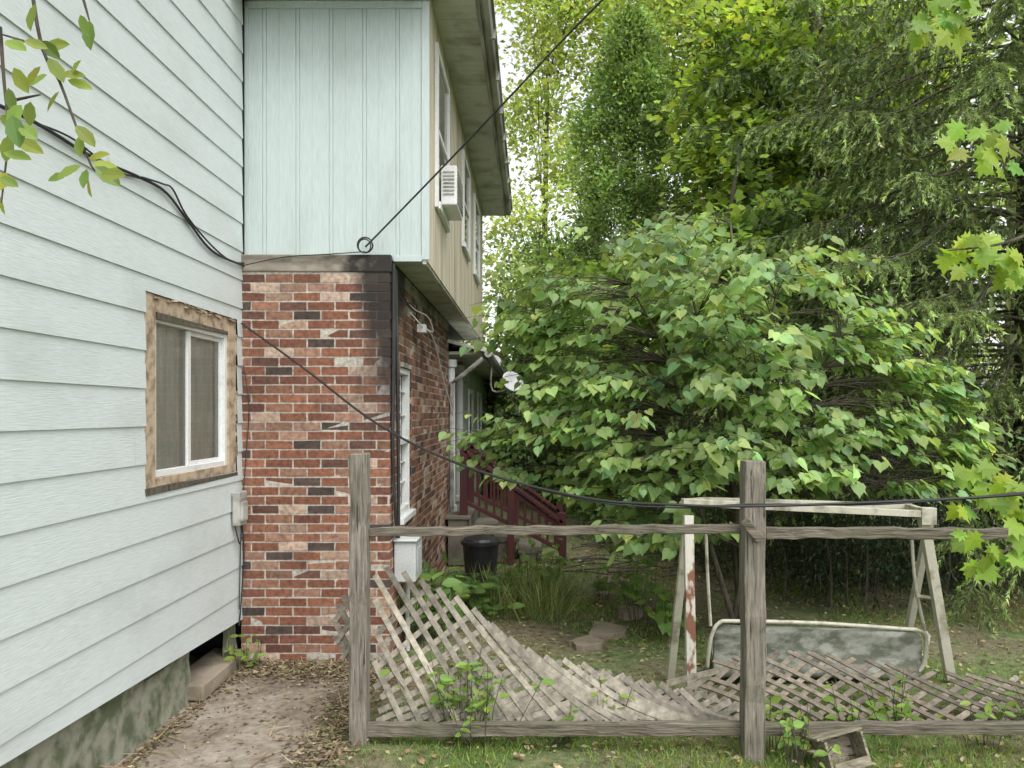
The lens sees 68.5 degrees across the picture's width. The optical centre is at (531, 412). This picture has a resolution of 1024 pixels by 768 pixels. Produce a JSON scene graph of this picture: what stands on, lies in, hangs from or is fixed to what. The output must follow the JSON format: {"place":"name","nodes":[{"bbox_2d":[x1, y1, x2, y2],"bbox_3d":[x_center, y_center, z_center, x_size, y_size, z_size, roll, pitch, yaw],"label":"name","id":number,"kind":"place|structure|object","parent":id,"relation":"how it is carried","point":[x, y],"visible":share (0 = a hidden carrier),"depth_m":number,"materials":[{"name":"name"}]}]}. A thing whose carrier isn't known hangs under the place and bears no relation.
{"place":"outdoors","nodes":[
{"label":"outdoors","id":0,"kind":"place"},
{"bbox_2d":[115,662,348,767],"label":"dirt path","id":1,"kind":"structure","parent":0,"point":[192,736],"depth_m":4.35,"materials":[{"name":"brown soil"}]},
{"bbox_2d":[187,648,245,701],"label":"vent curb","id":2,"kind":"structure","parent":1,"relation":"on","point":[212,670],"depth_m":4.99,"materials":[{"name":"concrete"}]},
{"bbox_2d":[448,359,481,510],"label":"porch columns and door","id":3,"kind":"structure","parent":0,"point":[455,370],"depth_m":10.57,"materials":[{"name":"white wood"}]},
{"bbox_2d":[448,339,500,379],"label":"porch roof","id":4,"kind":"structure","parent":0,"point":[469,358],"depth_m":10.25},
{"bbox_2d":[189,410,1023,767],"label":"ground","id":5,"kind":"structure","parent":0,"point":[627,660],"depth_m":5.84,"materials":[{"name":"green plant"}]},
{"bbox_2d":[0,0,125,213],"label":"foreground branch","id":6,"kind":"object","parent":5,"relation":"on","point":[17,132],"visible":1,"depth_m":1.75,"materials":[{"name":"green plant"}]},
{"bbox_2d":[0,624,236,767],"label":"foundation","id":7,"kind":"object","parent":5,"relation":"on","point":[117,729],"visible":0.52,"depth_m":3.92,"materials":[{"name":"grey concrete"}]},
{"bbox_2d":[100,650,418,767],"bbox_3d":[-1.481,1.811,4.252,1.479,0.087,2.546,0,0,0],"label":"leaf litter","id":8,"kind":"object","parent":5,"relation":"on","point":[263,664],"visible":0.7,"depth_m":4.50,"materials":[{"name":"brown plant"}]},
{"bbox_2d":[189,340,457,653],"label":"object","id":9,"kind":"object","parent":5,"relation":"on","point":[209,645],"depth_m":5.70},
{"bbox_2d":[392,261,463,339],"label":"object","id":10,"kind":"object","parent":9,"relation":"on","point":[454,334],"visible":0.09,"depth_m":10.41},
{"bbox_2d":[266,0,378,254],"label":"panel backing","id":11,"kind":"object","parent":10,"relation":"attached to","point":[345,130],"visible":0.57,"depth_m":5.57,"materials":[{"name":"wood"}]},
{"bbox_2d":[392,260,481,342],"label":"overhang soffit","id":12,"kind":"structure","parent":10,"relation":"attached to","point":[424,279],"depth_m":7.13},
{"bbox_2d":[426,0,482,341],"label":"wall","id":13,"kind":"structure","parent":10,"relation":"attached to","point":[450,265],"depth_m":7.29,"materials":[{"name":"beige wood"}]},
{"bbox_2d":[244,1,428,261],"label":"corner trim","id":14,"kind":"structure","parent":13,"relation":"attached to","point":[422,5],"depth_m":5.55,"materials":[{"name":"paint"}]},
{"bbox_2d":[435,42,450,232],"bbox_3d":[-0.745,-2.280,6.375,0.039,1.300,0.870,0,0,0],"label":"window frame","id":15,"kind":"object","parent":13,"relation":"attached to","point":[438,204],"visible":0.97,"depth_m":5.95,"materials":[{"name":"white plastic"}]},
{"bbox_2d":[439,65,446,200],"bbox_3d":[-0.760,-2.280,6.375,0.007,1.180,0.750,0,0,0],"label":"window pane","id":16,"kind":"object","parent":15,"relation":"attached to","point":[442,114],"visible":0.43,"depth_m":6.41,"materials":[{"name":"grey glass"}]},
{"bbox_2d":[441,166,462,220],"bbox_3d":[-0.666,-1.850,6.356,0.137,0.320,0.527,0,0,0],"label":"window air conditioner","id":17,"kind":"object","parent":15,"relation":"attached to","point":[451,194],"depth_m":6.10,"materials":[{"name":"white plastic"}]},
{"bbox_2d":[462,149,470,261],"bbox_3d":[-0.745,-2.360,8.675,0.039,1.060,0.870,0,0,0],"label":"window frame","id":18,"kind":"object","parent":13,"relation":"attached to","point":[467,250],"visible":0.91,"depth_m":8.61,"materials":[{"name":"white plastic"}]},
{"bbox_2d":[465,167,467,246],"bbox_3d":[-0.760,-2.360,8.675,0.007,0.940,0.750,0,0,0],"label":"window pane","id":19,"kind":"object","parent":18,"relation":"attached to","point":[466,202],"visible":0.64,"depth_m":8.78,"materials":[{"name":"grey glass"}]},
{"bbox_2d":[473,193,480,285],"bbox_3d":[-0.745,-2.360,10.350,0.039,1.060,0.920,0,0,0],"label":"window frame","id":20,"kind":"object","parent":13,"relation":"attached to","point":[475,241],"visible":0.96,"depth_m":9.90,"materials":[{"name":"white plastic"}]},
{"bbox_2d":[476,208,477,272],"bbox_3d":[-0.760,-2.360,10.350,0.007,0.940,0.800,0,0,0],"label":"window pane","id":21,"kind":"object","parent":20,"relation":"attached to","point":[477,240],"visible":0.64,"depth_m":10.38,"materials":[{"name":"grey glass"}]},
{"bbox_2d":[432,0,503,215],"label":"eave soffit","id":22,"kind":"structure","parent":10,"relation":"on","point":[457,23],"depth_m":7.34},
{"bbox_2d":[475,0,512,216],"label":"gutter","id":23,"kind":"object","parent":22,"relation":"attached to","point":[485,9],"visible":0.99,"depth_m":7.41,"materials":[{"name":"white metal"}]},
{"bbox_2d":[241,267,448,665],"bbox_3d":[-1.574,0.405,7.446,1.094,3.050,3.914,0,0,0],"label":"brickwork","id":24,"kind":"object","parent":5,"relation":"on","point":[308,433],"visible":0.8,"depth_m":5.50,"materials":[{"name":"brick"}]},
{"bbox_2d":[241,254,391,272],"bbox_3d":[-1.571,-1.095,5.520,1.097,0.132,0.080,0,0,0],"label":"concrete cap","id":25,"kind":"object","parent":24,"relation":"on","point":[348,263],"visible":0.85,"depth_m":5.49,"materials":[{"name":"grey concrete"}]},
{"bbox_2d":[245,0,427,259],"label":"panel siding","id":26,"kind":"object","parent":24,"relation":"on","point":[297,131],"visible":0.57,"depth_m":5.56,"materials":[{"name":"blue wood"}]},
{"bbox_2d":[393,536,421,650],"bbox_3d":[-0.940,1.387,5.785,0.180,0.885,0.370,0,0,0],"label":"utility box","id":27,"kind":"object","parent":24,"relation":"attached to","point":[408,554],"visible":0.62,"depth_m":5.62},
{"bbox_2d":[400,367,415,524],"bbox_3d":[-1.065,0.255,6.215,0.130,1.250,0.630,0,0,0],"label":"side window frame","id":28,"kind":"object","parent":24,"relation":"attached to","point":[405,445],"visible":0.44,"depth_m":6.45,"materials":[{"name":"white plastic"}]},
{"bbox_2d":[397,551,528,645],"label":"hosta plants","id":29,"kind":"object","parent":5,"relation":"on","point":[459,588],"visible":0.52,"depth_m":6.68,"materials":[{"name":"green plant"}]},
{"bbox_2d":[457,362,482,499],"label":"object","id":30,"kind":"object","parent":5,"relation":"on","point":[460,363],"depth_m":13.85,"materials":[{"name":"green"}]},
{"bbox_2d":[462,362,486,499],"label":"siding wall","id":31,"kind":"structure","parent":30,"relation":"attached to","point":[473,380],"depth_m":13.16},
{"bbox_2d":[449,350,504,511],"bbox_3d":[-0.754,0.475,13.125,0.548,2.510,7.750,0,0,0],"label":"porch gutter","id":32,"kind":"object","parent":5,"relation":"on","point":[492,359],"visible":0.75,"depth_m":9.40,"materials":[{"name":"grey metal"}]},
{"bbox_2d":[470,394,480,442],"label":"windows","id":33,"kind":"structure","parent":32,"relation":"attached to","point":[471,413],"depth_m":12.19,"materials":[{"name":"grey glass"}]},
{"bbox_2d":[489,355,500,369],"bbox_3d":[-0.540,-0.752,11.197,0.197,0.214,0.256,0,0,0],"label":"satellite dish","id":34,"kind":"object","parent":32,"relation":"attached to","point":[498,359],"visible":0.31,"depth_m":11.24,"materials":[{"name":"white metal"}]},
{"bbox_2d":[490,365,522,392],"bbox_3d":[-0.343,-0.475,10.358,0.468,0.392,0.334,0,0,0],"label":"satellite dish","id":35,"kind":"object","parent":32,"relation":"attached to","point":[512,380],"visible":0.83,"depth_m":10.41,"materials":[{"name":"white metal"}]},
{"bbox_2d":[461,534,500,581],"bbox_3d":[-0.560,1.590,8.300,0.440,0.480,0.440,0,0,0],"label":"trash bin","id":36,"kind":"object","parent":5,"relation":"on","point":[480,549],"visible":0.84,"depth_m":8.14,"materials":[{"name":"black plastic"}]},
{"bbox_2d":[487,352,508,483],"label":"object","id":37,"kind":"structure","parent":5,"relation":"on","point":[488,386],"depth_m":17.00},
{"bbox_2d":[445,443,565,565],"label":"porch steps","id":38,"kind":"structure","parent":5,"relation":"on","point":[470,509],"depth_m":9.11,"materials":[{"name":"red wood"}]},
{"bbox_2d":[0,0,1023,537],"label":"utility cables","id":39,"kind":"object","parent":5,"relation":"on","point":[422,328],"visible":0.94,"depth_m":4.72,"materials":[{"name":"black rubber"}]},
{"bbox_2d":[331,594,721,714],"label":"loose lattice slats","id":40,"kind":"object","parent":5,"relation":"on","point":[340,638],"visible":0.45,"depth_m":4.32,"materials":[{"name":"grey wood"}]},
{"bbox_2d":[453,557,615,628],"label":"ornamental grass","id":41,"kind":"object","parent":5,"relation":"on","point":[549,593],"depth_m":6.91,"materials":[{"name":"green plant"}]},
{"bbox_2d":[372,565,739,722],"bbox_3d":[0.165,1.326,4.332,2.155,0.888,0.240,0,0,0],"label":"lattice panel","id":42,"kind":"object","parent":5,"relation":"on","point":[653,704],"visible":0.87,"depth_m":4.32,"materials":[{"name":"brown wood"}]},
{"bbox_2d":[480,210,644,492],"bbox_3d":[0.301,-1.361,16.184,4.416,6.410,5.132,0,0,-18],"label":"understory tree","id":43,"kind":"object","parent":5,"relation":"on","point":[547,247],"visible":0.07,"depth_m":16.09,"materials":[{"name":"green plant"}]},
{"bbox_2d":[483,0,685,388],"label":"tulip tree","id":44,"kind":"object","parent":5,"relation":"on","point":[550,31],"visible":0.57,"depth_m":21.31,"materials":[{"name":"green plant"}]},
{"bbox_2d":[500,538,699,638],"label":"sapling weeds","id":45,"kind":"object","parent":5,"relation":"on","point":[664,606],"visible":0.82,"depth_m":6.73,"materials":[{"name":"green plant"}]},
{"bbox_2d":[569,575,642,651],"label":"stepping stones","id":46,"kind":"object","parent":5,"relation":"on","point":[593,640],"visible":0.69,"depth_m":6.21,"materials":[{"name":"grey stone"}]},
{"bbox_2d":[524,0,706,504],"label":"arborvitae tree","id":47,"kind":"object","parent":5,"relation":"on","point":[632,49],"visible":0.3,"depth_m":13.49,"materials":[{"name":"green plant"}]},
{"bbox_2d":[219,633,1023,767],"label":"vine weeds","id":48,"kind":"object","parent":5,"relation":"on","point":[473,701],"visible":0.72,"depth_m":4.20,"materials":[{"name":"green plant"}]},
{"bbox_2d":[481,341,787,516],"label":"woodland shrubs","id":49,"kind":"object","parent":5,"relation":"on","point":[514,462],"visible":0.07,"depth_m":13.82,"materials":[{"name":"green plant"}]},
{"bbox_2d":[553,535,732,576],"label":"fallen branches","id":50,"kind":"object","parent":5,"relation":"on","point":[586,558],"visible":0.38,"depth_m":8.94,"materials":[{"name":"brown plant"}]},
{"bbox_2d":[563,462,766,561],"bbox_3d":[1.532,1.337,10.428,1.826,1.602,4.054,0,0,-26],"label":"lawn edge shrub","id":51,"kind":"object","parent":5,"relation":"on","point":[594,516],"visible":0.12,"depth_m":10.18,"materials":[{"name":"green plant"}]},
{"bbox_2d":[344,696,1023,767],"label":"lawn grass","id":52,"kind":"structure","parent":5,"relation":"on","point":[607,745],"depth_m":4.07,"materials":[{"name":"green plant"}]},
{"bbox_2d":[349,453,1023,763],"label":"wooden fence","id":53,"kind":"object","parent":5,"relation":"on","point":[751,727],"visible":0.95,"depth_m":4.05,"materials":[{"name":"grey wood"}]},
{"bbox_2d":[371,534,1023,767],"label":"forest litter","id":54,"kind":"object","parent":5,"relation":"on","point":[383,739],"visible":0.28,"depth_m":5.82,"materials":[{"name":"brown plant"}]},
{"bbox_2d":[497,147,908,543],"bbox_3d":[2.588,-0.909,10.343,6.140,5.527,3.862,0,0,0],"label":"maple tree","id":55,"kind":"object","parent":5,"relation":"on","point":[737,215],"visible":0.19,"depth_m":10.15,"materials":[{"name":"green plant"}]},
{"bbox_2d":[435,204,1023,624],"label":"redbud tree","id":56,"kind":"object","parent":5,"relation":"on","point":[826,442],"visible":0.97,"depth_m":5.97,"materials":[{"name":"green plant"}]},
{"bbox_2d":[458,0,1018,446],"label":"distant trees","id":57,"kind":"object","parent":5,"relation":"on","point":[978,186],"visible":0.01,"depth_m":27.52,"materials":[{"name":"green plant"}]},
{"bbox_2d":[574,0,1017,179],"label":"walnut tree","id":58,"kind":"object","parent":5,"relation":"on","point":[676,8],"visible":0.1,"depth_m":19.74,"materials":[{"name":"green plant"}]},
{"bbox_2d":[624,0,984,497],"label":"maple tree","id":59,"kind":"object","parent":5,"relation":"on","point":[708,155],"visible":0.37,"depth_m":11.21,"materials":[{"name":"green plant"}]},
{"bbox_2d":[601,0,1010,553],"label":"spruce tree","id":60,"kind":"object","parent":5,"relation":"on","point":[820,19],"visible":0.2,"depth_m":10.50,"materials":[{"name":"green plant"}]},
{"bbox_2d":[666,497,955,691],"bbox_3d":[1.876,1.204,5.218,2.280,1.322,0.919,0,0,-18],"label":"garden swing","id":61,"kind":"object","parent":5,"relation":"on","point":[900,647],"visible":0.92,"depth_m":5.09,"materials":[{"name":"wood"}]},
{"bbox_2d":[793,726,871,767],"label":"wooden planter box","id":62,"kind":"object","parent":5,"relation":"on","point":[854,746],"visible":0.73,"depth_m":3.92,"materials":[{"name":"grey wood"}]},
{"bbox_2d":[657,347,1023,626],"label":"yew shrub","id":63,"kind":"object","parent":5,"relation":"on","point":[873,548],"visible":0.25,"depth_m":7.37,"materials":[{"name":"green plant"}]},
{"bbox_2d":[686,0,1023,639],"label":"spruce tree","id":64,"kind":"object","parent":5,"relation":"on","point":[1007,67],"visible":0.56,"depth_m":8.20,"materials":[{"name":"green plant"}]},
{"bbox_2d":[699,650,1023,720],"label":"lattice panel","id":65,"kind":"object","parent":5,"relation":"on","point":[916,698],"visible":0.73,"depth_m":4.63,"materials":[{"name":"grey wood"}]},
{"bbox_2d":[391,526,1023,705],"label":"rough grass","id":66,"kind":"structure","parent":0,"point":[790,583],"depth_m":6.83,"materials":[{"name":"green plant"}]},
{"bbox_2d":[461,0,1018,385],"label":"sky","id":67,"kind":"structure","parent":0,"point":[507,26],"materials":[{"name":"white"}]},
{"bbox_2d":[906,0,1023,584],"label":"maple branch","id":68,"kind":"object","parent":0,"point":[941,25],"visible":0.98,"depth_m":3.59,"materials":[{"name":"green plant"}]},
{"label":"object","id":69,"kind":"object","parent":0,"visible":0},
{"bbox_2d":[0,0,242,766],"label":"lap siding wall","id":70,"kind":"structure","parent":69,"relation":"attached to","point":[115,581],"depth_m":3.74,"materials":[{"name":"paint"}]},
{"bbox_2d":[107,10,215,465],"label":"board joints","id":71,"kind":"object","parent":70,"relation":"attached to","point":[186,265],"visible":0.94,"depth_m":4.00,"materials":[{"name":"grey"}]},
{"bbox_2d":[144,291,237,488],"bbox_3d":[-2.144,-0.127,4.759,0.069,1.108,1.308,0,0,0],"label":"window raw casing","id":72,"kind":"object","parent":70,"relation":"attached to","point":[155,303],"depth_m":4.54,"materials":[{"name":"beige wood"}]},
{"bbox_2d":[156,319,226,476],"bbox_3d":[-2.185,-0.090,4.766,0.090,0.920,1.033,0,0,0],"label":"window vinyl frame","id":73,"kind":"object","parent":72,"relation":"in","point":[219,399],"visible":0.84,"depth_m":4.88,"materials":[{"name":"white plastic"}]},
{"bbox_2d":[156,325,211,468],"bbox_3d":[-2.210,-0.090,4.766,0.020,1.120,1.133,0,0,0],"label":"window curtain","id":74,"kind":"object","parent":73,"relation":"attached to","point":[167,397],"depth_m":4.70,"materials":[{"name":"beige fabric"}]},
{"bbox_2d":[145,312,237,495],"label":"rotted sill","id":75,"kind":"structure","parent":70,"relation":"attached to","point":[167,487],"depth_m":4.58,"materials":[{"name":"brown wood"}]},
{"bbox_2d":[144,0,244,681],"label":"sheathing","id":76,"kind":"object","parent":70,"relation":"attached to","point":[150,676],"visible":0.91,"depth_m":5.53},
{"bbox_2d":[232,365,249,625],"bbox_3d":[-2.070,0.592,5.377,0.071,1.876,0.193,0,0,0],"label":"meter box","id":77,"kind":"object","parent":70,"relation":"attached to","point":[239,509],"visible":1,"depth_m":5.35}
]}

